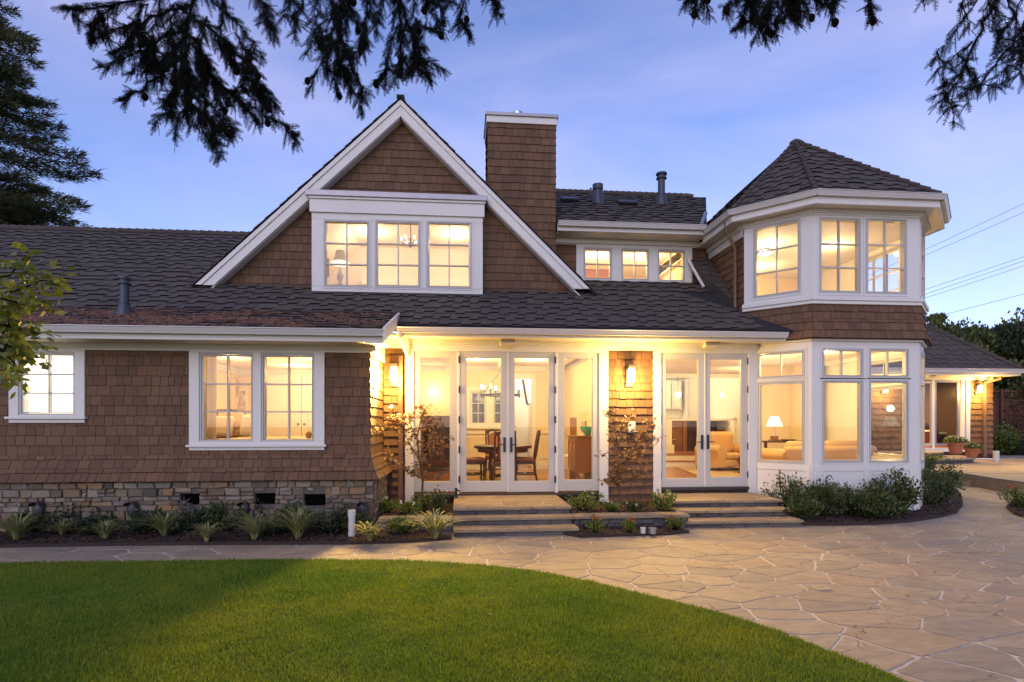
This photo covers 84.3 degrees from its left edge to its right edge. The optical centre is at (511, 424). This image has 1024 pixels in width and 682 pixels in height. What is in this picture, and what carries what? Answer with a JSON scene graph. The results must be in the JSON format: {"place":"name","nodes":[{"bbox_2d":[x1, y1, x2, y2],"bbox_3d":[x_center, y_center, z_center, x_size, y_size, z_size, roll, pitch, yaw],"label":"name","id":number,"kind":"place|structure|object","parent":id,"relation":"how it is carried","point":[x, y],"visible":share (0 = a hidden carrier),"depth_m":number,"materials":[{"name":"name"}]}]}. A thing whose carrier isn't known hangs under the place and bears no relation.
{"place":"outdoors","nodes":[
{"label":"outdoors","id":0,"kind":"place"},
{"bbox_2d":[0,241,76,399],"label":"leafy branch","id":1,"kind":"object","parent":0,"point":[14,342],"visible":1,"depth_m":2.58,"materials":[{"name":"green plant"}]},
{"bbox_2d":[51,0,303,165],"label":"conifer branch","id":2,"kind":"object","parent":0,"point":[188,81],"visible":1,"depth_m":4.07,"materials":[{"name":"green plant"}]},
{"bbox_2d":[0,528,451,547],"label":"planting bed","id":3,"kind":"object","parent":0,"point":[194,542],"visible":0.46,"depth_m":7.32,"materials":[{"name":"soil"}]},
{"bbox_2d":[0,510,53,540],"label":"strappy plant","id":4,"kind":"object","parent":3,"relation":"on","point":[14,528],"visible":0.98,"depth_m":7.30,"materials":[{"name":"green plant"}]},
{"bbox_2d":[6,509,47,533],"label":"shrub","id":5,"kind":"object","parent":3,"relation":"on","point":[31,524],"visible":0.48,"depth_m":7.76,"materials":[{"name":"green plant"}]},
{"bbox_2d":[26,499,105,531],"bbox_3d":[-6.163,1.212,7.962,1.012,0.590,0.815,0,0,-43],"label":"shrub","id":6,"kind":"object","parent":3,"relation":"on","point":[55,515],"visible":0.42,"depth_m":7.82,"materials":[{"name":"green plant"}]},
{"bbox_2d":[72,513,117,534],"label":"shrub","id":7,"kind":"object","parent":3,"relation":"on","point":[80,523],"visible":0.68,"depth_m":7.61,"materials":[{"name":"green plant"}]},
{"bbox_2d":[73,518,129,538],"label":"strappy plant","id":8,"kind":"object","parent":3,"relation":"on","point":[104,530],"visible":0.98,"depth_m":7.38,"materials":[{"name":"green plant"}]},
{"bbox_2d":[117,507,171,533],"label":"shrub","id":9,"kind":"object","parent":3,"relation":"on","point":[136,516],"visible":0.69,"depth_m":7.73,"materials":[{"name":"green plant"}]},
{"bbox_2d":[127,509,195,535],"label":"strappy plant","id":10,"kind":"object","parent":3,"relation":"on","point":[162,525],"visible":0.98,"depth_m":7.58,"materials":[{"name":"green plant"}]},
{"bbox_2d":[172,504,211,532],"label":"shrub","id":11,"kind":"object","parent":3,"relation":"on","point":[189,522],"visible":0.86,"depth_m":7.83,"materials":[{"name":"green plant"}]},
{"bbox_2d":[187,521,230,541],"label":"strappy plant","id":12,"kind":"object","parent":3,"relation":"on","point":[207,532],"visible":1,"depth_m":7.23,"materials":[{"name":"green plant"}]},
{"bbox_2d":[200,500,245,530],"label":"shrub","id":13,"kind":"object","parent":3,"relation":"on","point":[214,515],"visible":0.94,"depth_m":7.83,"materials":[{"name":"green plant"}]},
{"bbox_2d":[221,510,284,539],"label":"strappy plant","id":14,"kind":"object","parent":3,"relation":"on","point":[253,528],"visible":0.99,"depth_m":7.30,"materials":[{"name":"green plant"}]},
{"bbox_2d":[273,501,310,531],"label":"shrub","id":15,"kind":"object","parent":3,"relation":"on","point":[282,511],"visible":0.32,"depth_m":7.87,"materials":[{"name":"green plant"}]},
{"bbox_2d":[260,506,337,538],"bbox_3d":[-2.786,1.291,7.361,1.144,0.418,1.029,0,0,-5],"label":"strappy plant","id":16,"kind":"object","parent":3,"relation":"on","point":[295,524],"visible":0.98,"depth_m":7.37,"materials":[{"name":"green plant"}]},
{"bbox_2d":[305,501,352,533],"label":"shrub","id":17,"kind":"object","parent":3,"relation":"on","point":[341,515],"visible":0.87,"depth_m":7.73,"materials":[{"name":"green plant"}]},
{"bbox_2d":[346,521,394,540],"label":"strappy plant","id":18,"kind":"object","parent":3,"relation":"on","point":[369,529],"visible":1,"depth_m":7.26,"materials":[{"name":"green plant"}]},
{"bbox_2d":[384,514,419,533],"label":"shrub","id":19,"kind":"object","parent":3,"relation":"on","point":[402,528],"visible":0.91,"depth_m":7.78,"materials":[{"name":"green plant"}]},
{"bbox_2d":[399,508,470,538],"bbox_3d":[-1.007,1.309,7.450,1.057,0.381,0.953,0,0,-5],"label":"strappy plant","id":20,"kind":"object","parent":3,"relation":"on","point":[432,527],"visible":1,"depth_m":7.40,"materials":[{"name":"green plant"}]},
{"bbox_2d":[0,488,1023,543],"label":"mulch","id":21,"kind":"object","parent":3,"relation":"on","point":[236,534],"visible":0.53,"depth_m":7.82,"materials":[{"name":"brown plant"}]},
{"bbox_2d":[274,0,505,120],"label":"conifer branch","id":22,"kind":"object","parent":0,"point":[340,11],"visible":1,"depth_m":4.33,"materials":[{"name":"green plant"}]},
{"bbox_2d":[421,416,449,471],"bbox_3d":[-1.908,0.488,14.449,0.866,1.404,0.560,0,0,-5],"label":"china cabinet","id":23,"kind":"object","parent":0,"point":[444,458],"visible":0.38,"depth_m":14.20,"materials":[{"name":"wood"}]},
{"bbox_2d":[0,557,908,681],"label":"lawn","id":24,"kind":"structure","parent":0,"point":[528,636],"depth_m":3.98,"materials":[{"name":"plant"}]},
{"bbox_2d":[0,485,1023,681],"bbox_3d":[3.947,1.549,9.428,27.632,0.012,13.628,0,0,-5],"label":"patio","id":25,"kind":"structure","parent":0,"point":[971,617],"depth_m":6.06,"materials":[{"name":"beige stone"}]},
{"bbox_2d":[453,495,578,536],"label":"stone steps","id":26,"kind":"structure","parent":25,"relation":"on","point":[500,515],"depth_m":8.31,"materials":[{"name":"beige stone"}]},
{"bbox_2d":[377,512,689,531],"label":"retaining wall","id":27,"kind":"structure","parent":25,"relation":"on","point":[641,518],"depth_m":8.33,"materials":[{"name":"stone"}]},
{"bbox_2d":[657,492,803,527],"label":"stone steps","id":28,"kind":"structure","parent":25,"relation":"on","point":[747,509],"depth_m":8.91,"materials":[{"name":"beige stone"}]},
{"bbox_2d":[0,0,1023,333],"label":"sky","id":29,"kind":"structure","parent":0,"point":[637,91],"materials":[{"name":"blue"}]},
{"bbox_2d":[383,501,672,522],"bbox_3d":[0.260,1.420,9.198,4.519,0.090,1.440,0,0,-5],"label":"planting bed","id":30,"kind":"object","parent":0,"point":[450,510],"visible":0.07,"depth_m":9.02,"materials":[{"name":"soil"}]},
{"bbox_2d":[394,500,424,514],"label":"shrub","id":31,"kind":"object","parent":30,"relation":"on","point":[404,508],"visible":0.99,"depth_m":8.61,"materials":[{"name":"green plant"}]},
{"bbox_2d":[373,403,454,505],"bbox_3d":[-1.532,0.504,8.835,1.299,1.667,0.762,0,0,-5],"label":"young maple","id":32,"kind":"object","parent":30,"relation":"on","point":[421,459],"visible":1,"depth_m":8.82,"materials":[{"name":"brown plant"}]},
{"bbox_2d":[421,484,448,512],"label":"shrub","id":33,"kind":"object","parent":30,"relation":"on","point":[439,501],"visible":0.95,"depth_m":8.78,"materials":[{"name":"green plant"}]},
{"bbox_2d":[565,489,604,510],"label":"shrub","id":34,"kind":"object","parent":30,"relation":"on","point":[577,501],"visible":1,"depth_m":8.98,"materials":[{"name":"green plant"}]},
{"bbox_2d":[593,408,665,506],"bbox_3d":[1.849,0.527,9.066,1.168,1.599,0.641,0,0,-15],"label":"young maple","id":35,"kind":"object","parent":30,"relation":"on","point":[627,459],"visible":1,"depth_m":9.05,"materials":[{"name":"green plant"}]},
{"bbox_2d":[648,488,677,510],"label":"shrub","id":36,"kind":"object","parent":30,"relation":"on","point":[667,501],"visible":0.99,"depth_m":8.95,"materials":[{"name":"green plant"}]},
{"bbox_2d":[563,526,688,537],"bbox_3d":[1.432,1.555,8.058,2.158,0.090,0.635,0,0,-5],"label":"planting bed","id":37,"kind":"object","parent":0,"point":[613,534],"visible":0.45,"depth_m":7.87,"materials":[{"name":"soil"}]},
{"bbox_2d":[666,377,690,418],"bbox_3d":[6.712,-0.550,21.391,2.378,2.799,0.450,0,0,-5],"label":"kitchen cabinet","id":38,"kind":"object","parent":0,"point":[683,388],"visible":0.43,"depth_m":21.23,"materials":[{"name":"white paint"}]},
{"bbox_2d":[672,419,727,450],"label":"kitchen island","id":39,"kind":"structure","parent":0,"point":[680,433],"depth_m":18.14,"materials":[{"name":"brown wood"}]},
{"bbox_2d":[677,0,882,51],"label":"conifer branch","id":40,"kind":"object","parent":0,"point":[793,11],"visible":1,"depth_m":4.00,"materials":[{"name":"green plant"}]},
{"bbox_2d":[791,491,962,525],"bbox_3d":[7.710,1.545,10.795,7.856,0.090,1.816,0,0,-31],"label":"planting bed","id":41,"kind":"object","parent":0,"point":[863,522],"visible":0.38,"depth_m":9.00,"materials":[{"name":"soil"}]},
{"bbox_2d":[760,470,818,507],"bbox_3d":[4.833,1.140,9.835,0.955,0.713,0.898,0,0,21],"label":"shrub","id":42,"kind":"object","parent":41,"relation":"on","point":[782,494],"visible":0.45,"depth_m":9.73,"materials":[{"name":"green plant"}]},
{"bbox_2d":[781,494,825,518],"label":"shrub","id":43,"kind":"object","parent":41,"relation":"on","point":[807,509],"visible":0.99,"depth_m":8.83,"materials":[{"name":"green plant"}]},
{"bbox_2d":[782,475,857,515],"bbox_3d":[5.137,1.165,9.295,1.134,0.664,1.052,0,0,-5],"label":"shrub","id":44,"kind":"object","parent":41,"relation":"on","point":[825,493],"visible":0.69,"depth_m":9.14,"materials":[{"name":"green plant"}]},
{"bbox_2d":[834,481,895,515],"bbox_3d":[5.731,1.212,9.262,0.979,0.570,0.965,0,0,-29],"label":"shrub","id":45,"kind":"object","parent":41,"relation":"on","point":[862,494],"visible":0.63,"depth_m":9.12,"materials":[{"name":"green plant"}]},
{"bbox_2d":[852,492,911,518],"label":"shrub","id":46,"kind":"object","parent":41,"relation":"on","point":[881,512],"visible":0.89,"depth_m":8.89,"materials":[{"name":"green plant"}]},
{"bbox_2d":[859,466,934,513],"bbox_3d":[6.441,1.100,9.463,1.157,0.793,1.162,0,0,-5],"label":"shrub","id":47,"kind":"object","parent":41,"relation":"on","point":[906,493],"visible":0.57,"depth_m":9.34,"materials":[{"name":"green plant"}]},
{"bbox_2d":[921,462,965,505],"bbox_3d":[7.727,1.058,10.526,1.285,0.877,1.114,0,0,-30],"label":"shrub","id":48,"kind":"object","parent":41,"relation":"on","point":[937,487],"visible":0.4,"depth_m":10.36,"materials":[{"name":"green plant"}]},
{"bbox_2d":[924,454,971,487],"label":"shrub","id":49,"kind":"object","parent":41,"relation":"on","point":[949,471],"visible":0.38,"depth_m":12.60,"materials":[{"name":"green plant"}]},
{"bbox_2d":[913,0,1023,131],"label":"conifer branch","id":50,"kind":"object","parent":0,"point":[1003,52],"visible":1,"depth_m":3.78,"materials":[{"name":"green plant"}]},
{"bbox_2d":[1006,501,1023,517],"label":"planting bed","id":51,"kind":"object","parent":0,"point":[1014,511],"visible":0.44,"depth_m":9.89,"materials":[{"name":"soil"}]},
{"bbox_2d":[997,482,1023,506],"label":"shrub","id":52,"kind":"object","parent":51,"relation":"on","point":[1018,498],"visible":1,"depth_m":10.29,"materials":[{"name":"green plant"}]},
{"label":"ground","id":53,"kind":"structure","parent":0,"visible":0},
{"bbox_2d":[0,0,107,226],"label":"tall conifer","id":54,"kind":"object","parent":53,"relation":"on","point":[12,76],"visible":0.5,"depth_m":28.36,"materials":[{"name":"green plant"}]},
{"bbox_2d":[0,94,951,532],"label":"shingle house","id":55,"kind":"structure","parent":53,"relation":"on","point":[800,324],"depth_m":10.08,"materials":[{"name":"brown wood"}]},
{"bbox_2d":[19,352,74,414],"bbox_3d":[-6.547,-0.574,8.016,0.744,0.894,0.108,0,0,-5],"label":"window","id":56,"kind":"structure","parent":55,"relation":"in","point":[23,398],"depth_m":7.98,"materials":[{"name":"beige paint"}]},
{"bbox_2d":[205,357,216,439],"bbox_3d":[-4.581,-0.150,8.583,0.185,1.800,0.084,0,0,-5],"label":"curtain","id":57,"kind":"object","parent":55,"relation":"hanging from","point":[211,395],"visible":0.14,"depth_m":8.58,"materials":[{"name":"fabric"}]},
{"bbox_2d":[199,352,252,441],"bbox_3d":[-4.128,-0.393,8.228,0.755,1.290,0.108,0,0,-5],"label":"window","id":58,"kind":"structure","parent":55,"relation":"in","point":[202,355],"depth_m":8.19,"materials":[{"name":"beige paint"}]},
{"bbox_2d":[236,389,247,414],"bbox_3d":[-5.773,-0.378,12.078,0.252,0.756,0.030,0,0,-5],"label":"picture","id":59,"kind":"object","parent":55,"relation":"attached to","point":[242,400],"visible":0.59,"depth_m":12.08,"materials":[{"name":"beige fabric"}]},
{"bbox_2d":[216,409,312,439],"bbox_3d":[-4.511,0.325,9.784,2.732,1.211,1.680,0,0,-5],"label":"bed","id":60,"kind":"object","parent":55,"relation":"on","point":[308,434],"visible":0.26,"depth_m":9.15,"materials":[{"name":"fabric"}]},
{"bbox_2d":[216,416,234,436],"bbox_3d":[-5.030,0.041,9.799,0.400,0.369,0.222,0,0,-5],"label":"pillow","id":61,"kind":"object","parent":60,"relation":"on","point":[221,430],"visible":0.46,"depth_m":9.74,"materials":[{"name":"beige fabric"}]},
{"bbox_2d":[261,353,313,441],"bbox_3d":[-3.270,-0.393,8.303,0.755,1.295,0.108,0,0,-5],"label":"window","id":62,"kind":"structure","parent":55,"relation":"in","point":[264,356],"depth_m":8.26,"materials":[{"name":"beige paint"}]},
{"bbox_2d":[267,372,311,436],"bbox_3d":[-4.724,-0.130,12.182,1.590,2.079,0.101,0,0,-5],"label":"closet","id":63,"kind":"object","parent":55,"relation":"on","point":[300,400],"visible":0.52,"depth_m":12.17,"materials":[{"name":"white paint"}]},
{"bbox_2d":[267,375,301,436],"bbox_3d":[-4.980,-0.075,12.160,0.876,1.969,0.101,0,0,-5],"label":"door","id":64,"kind":"structure","parent":63,"relation":"in","point":[277,395],"depth_m":12.17,"materials":[{"name":"white paint"}]},
{"bbox_2d":[302,375,311,436],"bbox_3d":[-4.257,-0.075,12.223,0.553,1.969,0.101,0,0,-5],"label":"door","id":65,"kind":"structure","parent":63,"relation":"in","point":[306,379],"depth_m":12.19,"materials":[{"name":"white paint"}]},
{"bbox_2d":[331,250,349,284],"bbox_3d":[-3.441,-2.938,11.343,0.600,1.076,0.600,0,0,-5],"label":"bedside lamp","id":66,"kind":"object","parent":55,"relation":"on","point":[340,257],"visible":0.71,"depth_m":11.26,"materials":[{"name":"white fabric"}]},
{"bbox_2d":[324,219,368,287],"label":"window","id":67,"kind":"structure","parent":55,"relation":"in","point":[326,221],"depth_m":10.39,"materials":[{"name":"beige paint"}]},
{"bbox_2d":[375,220,420,287],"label":"window","id":68,"kind":"structure","parent":55,"relation":"in","point":[402,222],"depth_m":10.48,"materials":[{"name":"beige paint"}]},
{"bbox_2d":[427,220,470,288],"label":"window","id":69,"kind":"structure","parent":55,"relation":"in","point":[429,223],"depth_m":10.56,"materials":[{"name":"beige paint"}]},
{"bbox_2d":[459,430,485,480],"bbox_3d":[-0.867,0.655,11.863,0.563,1.079,0.470,0,0,-12],"label":"dining chair","id":70,"kind":"object","parent":55,"relation":"on","point":[475,460],"visible":0.6,"depth_m":11.68,"materials":[{"name":"brown wood"}]},
{"bbox_2d":[471,392,485,422],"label":"window","id":71,"kind":"structure","parent":55,"relation":"in","point":[478,404],"depth_m":14.91,"materials":[{"name":"beige paint"}]},
{"bbox_2d":[458,351,506,491],"bbox_3d":[-0.507,-0.045,9.890,0.853,2.449,0.126,0,0,-5],"label":"french door","id":72,"kind":"structure","parent":55,"relation":"in","point":[465,486],"depth_m":9.89,"materials":[{"name":"beige paint"}]},
{"bbox_2d":[474,444,531,480],"bbox_3d":[-0.198,0.818,12.079,1.240,0.745,1.240,0,0,-5],"label":"dining table","id":73,"kind":"object","parent":55,"relation":"on","point":[488,448],"visible":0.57,"depth_m":11.78,"materials":[{"name":"brown wood"}]},
{"bbox_2d":[492,431,516,480],"bbox_3d":[-0.153,0.655,11.223,0.470,1.079,0.563,0,0,-5],"label":"dining chair","id":74,"kind":"object","parent":55,"relation":"on","point":[496,462],"visible":0.5,"depth_m":11.03,"materials":[{"name":"brown wood"}]},
{"bbox_2d":[516,430,540,480],"bbox_3d":[0.326,0.655,11.968,0.563,1.079,0.470,0,0,1],"label":"dining chair","id":75,"kind":"object","parent":55,"relation":"on","point":[525,460],"visible":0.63,"depth_m":11.75,"materials":[{"name":"brown wood"}]},
{"bbox_2d":[508,352,555,491],"bbox_3d":[0.359,-0.046,9.966,0.845,2.467,0.126,0,0,-5],"label":"french door","id":76,"kind":"structure","parent":55,"relation":"in","point":[513,486],"depth_m":9.97,"materials":[{"name":"beige paint"}]},
{"bbox_2d":[567,435,591,478],"bbox_3d":[1.648,0.719,12.336,0.729,0.942,0.970,0,0,-5],"label":"sideboard","id":77,"kind":"object","parent":55,"relation":"on","point":[579,453],"visible":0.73,"depth_m":11.88,"materials":[{"name":"brown wood"}]},
{"bbox_2d":[583,247,611,279],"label":"window","id":78,"kind":"structure","parent":55,"relation":"in","point":[585,249],"depth_m":11.72,"materials":[{"name":"beige paint"}]},
{"bbox_2d":[621,248,648,280],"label":"window","id":79,"kind":"structure","parent":55,"relation":"in","point":[634,250],"depth_m":11.79,"materials":[{"name":"beige paint"}]},
{"bbox_2d":[658,249,684,281],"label":"window","id":80,"kind":"structure","parent":55,"relation":"in","point":[670,251],"depth_m":11.86,"materials":[{"name":"beige paint"}]},
{"bbox_2d":[661,353,703,486],"bbox_3d":[3.068,-0.077,10.203,0.833,2.416,0.126,0,0,-5],"label":"french door","id":81,"kind":"structure","parent":55,"relation":"in","point":[699,481],"depth_m":10.22,"materials":[{"name":"beige paint"}]},
{"bbox_2d":[677,467,739,476],"bbox_3d":[5.086,1.180,13.576,2.172,0.012,3.802,0,0,15],"label":"rug","id":82,"kind":"object","parent":55,"relation":"on","point":[727,472],"visible":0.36,"depth_m":14.05,"materials":[{"name":"beige fabric"}]},
{"bbox_2d":[694,431,739,470],"bbox_3d":[5.531,0.690,14.729,1.302,1.000,0.970,0,0,-22],"label":"armchair","id":83,"kind":"object","parent":82,"relation":"on","point":[724,449],"visible":0.65,"depth_m":14.30,"materials":[{"name":"beige fabric"}]},
{"bbox_2d":[706,353,748,486],"bbox_3d":[3.911,-0.081,10.277,0.818,2.424,0.126,0,0,-5],"label":"french door","id":84,"kind":"structure","parent":55,"relation":"in","point":[742,480],"depth_m":10.30,"materials":[{"name":"beige paint"}]},
{"bbox_2d":[753,218,799,298],"bbox_3d":[4.745,-2.941,10.133,0.789,1.304,0.108,0,0,40],"label":"window","id":85,"kind":"structure","parent":55,"relation":"in","point":[793,221],"depth_m":10.11,"materials":[{"name":"beige paint"}]},
{"bbox_2d":[757,349,804,378],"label":"window","id":86,"kind":"structure","parent":55,"relation":"in","point":[802,351],"depth_m":10.06,"materials":[{"name":"beige paint"}]},
{"bbox_2d":[757,380,804,463],"bbox_3d":[4.791,-0.038,10.088,0.798,1.466,0.108,0,0,40],"label":"window","id":87,"kind":"structure","parent":55,"relation":"in","point":[759,384],"depth_m":10.14,"materials":[{"name":"beige paint"}]},
{"bbox_2d":[762,441,878,460],"bbox_3d":[6.553,0.770,12.127,2.356,0.840,0.970,0,0,-12],"label":"sofa","id":88,"kind":"object","parent":55,"relation":"on","point":[834,450],"visible":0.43,"depth_m":11.71,"materials":[{"name":"beige fabric"}]},
{"bbox_2d":[819,217,860,293],"bbox_3d":[5.663,-2.914,9.817,0.758,1.312,0.108,0,0,-5],"label":"window","id":89,"kind":"structure","parent":55,"relation":"in","point":[857,221],"depth_m":9.79,"materials":[{"name":"beige paint"}]},
{"bbox_2d":[822,348,863,377],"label":"window","id":90,"kind":"structure","parent":55,"relation":"in","point":[860,351],"depth_m":9.79,"materials":[{"name":"beige paint"}]},
{"bbox_2d":[822,380,863,462],"bbox_3d":[5.714,-0.049,9.821,0.751,1.435,0.108,0,0,-5],"label":"window","id":91,"kind":"structure","parent":55,"relation":"in","point":[860,383],"depth_m":9.80,"materials":[{"name":"beige paint"}]},
{"bbox_2d":[868,247,898,291],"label":"window","id":92,"kind":"structure","parent":55,"relation":"in","point":[872,259],"depth_m":11.70,"materials":[{"name":"beige paint"}]},
{"bbox_2d":[865,218,906,294],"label":"window","id":93,"kind":"structure","parent":55,"relation":"in","point":[903,222],"depth_m":9.87,"materials":[{"name":"beige paint"}]},
{"bbox_2d":[869,348,908,377],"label":"window","id":94,"kind":"structure","parent":55,"relation":"in","point":[905,351],"depth_m":9.87,"materials":[{"name":"beige paint"}]},
{"bbox_2d":[869,380,908,462],"bbox_3d":[6.563,-0.049,9.896,0.736,1.446,0.108,0,0,-5],"label":"window","id":95,"kind":"structure","parent":55,"relation":"in","point":[905,383],"depth_m":9.87,"materials":[{"name":"beige paint"}]},
{"bbox_2d":[921,381,924,462],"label":"window","id":96,"kind":"structure","parent":55,"relation":"in","point":[922,383],"depth_m":10.56,"materials":[{"name":"beige paint"}]},
{"bbox_2d":[921,222,924,298],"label":"window","id":97,"kind":"structure","parent":55,"relation":"in","point":[922,229],"depth_m":10.60,"materials":[{"name":"beige paint"}]},
{"bbox_2d":[871,324,1023,458],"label":"garden room","id":98,"kind":"object","parent":53,"relation":"on","point":[959,368],"visible":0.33,"depth_m":20.01,"materials":[{"name":"brown wood"}]},
{"bbox_2d":[935,380,959,445],"bbox_3d":[15.398,-0.402,20.063,0.982,2.338,0.070,0,0,-5],"label":"sliding door","id":99,"kind":"structure","parent":98,"relation":"in","point":[957,382],"depth_m":20.07,"materials":[{"name":"wood"}]},
{"bbox_2d":[926,312,986,336],"bbox_3d":[24.538,-2.300,33.138,6.026,8.318,5.747,0,0,-33],"label":"garden tree","id":100,"kind":"object","parent":53,"relation":"on","point":[936,320],"visible":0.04,"depth_m":31.30,"materials":[{"name":"green plant"}]},
{"bbox_2d":[924,455,1023,492],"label":"terrace","id":101,"kind":"structure","parent":53,"relation":"on","point":[995,476],"depth_m":14.60,"materials":[{"name":"beige stone"}]},
{"bbox_2d":[925,455,975,463],"bbox_3d":[13.420,1.179,18.741,4.700,0.181,2.100,0,0,-5],"label":"curved step","id":102,"kind":"object","parent":101,"relation":"on","point":[964,459],"visible":0.25,"depth_m":17.97,"materials":[{"name":"stone"}]},
{"bbox_2d":[943,435,969,453],"bbox_3d":[14.032,0.626,17.907,0.710,0.597,0.735,0,0,-5],"label":"flower pot","id":103,"kind":"object","parent":102,"relation":"on","point":[955,444],"visible":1,"depth_m":17.76,"materials":[{"name":"ceramic"}]},
{"bbox_2d":[958,327,1013,380],"bbox_3d":[23.659,-1.598,30.950,5.760,6.916,6.806,0,0,-5],"label":"garden tree","id":104,"kind":"object","parent":53,"relation":"on","point":[976,332],"visible":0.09,"depth_m":28.51,"materials":[{"name":"green plant"}]},
{"bbox_2d":[956,321,1023,384],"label":"garden tree","id":105,"kind":"object","parent":53,"relation":"on","point":[1018,347],"visible":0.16,"depth_m":28.23,"materials":[{"name":"green plant"}]},
{"bbox_2d":[963,307,1023,385],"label":"garden tree","id":106,"kind":"object","parent":53,"relation":"on","point":[1014,320],"visible":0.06,"depth_m":28.64,"materials":[{"name":"green plant"}]},
{"bbox_2d":[993,421,1021,454],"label":"shrub","id":107,"kind":"object","parent":53,"relation":"on","point":[996,440],"visible":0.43,"depth_m":22.95,"materials":[{"name":"green plant"}]},
{"bbox_2d":[993,389,1023,447],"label":"garden fence","id":108,"kind":"object","parent":53,"relation":"on","point":[999,407],"visible":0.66,"depth_m":26.06,"materials":[{"name":"brown wood"}]},
{"bbox_2d":[993,373,1023,417],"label":"garden tree","id":109,"kind":"object","parent":53,"relation":"on","point":[1018,385],"visible":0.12,"depth_m":26.83,"materials":[{"name":"green plant"}]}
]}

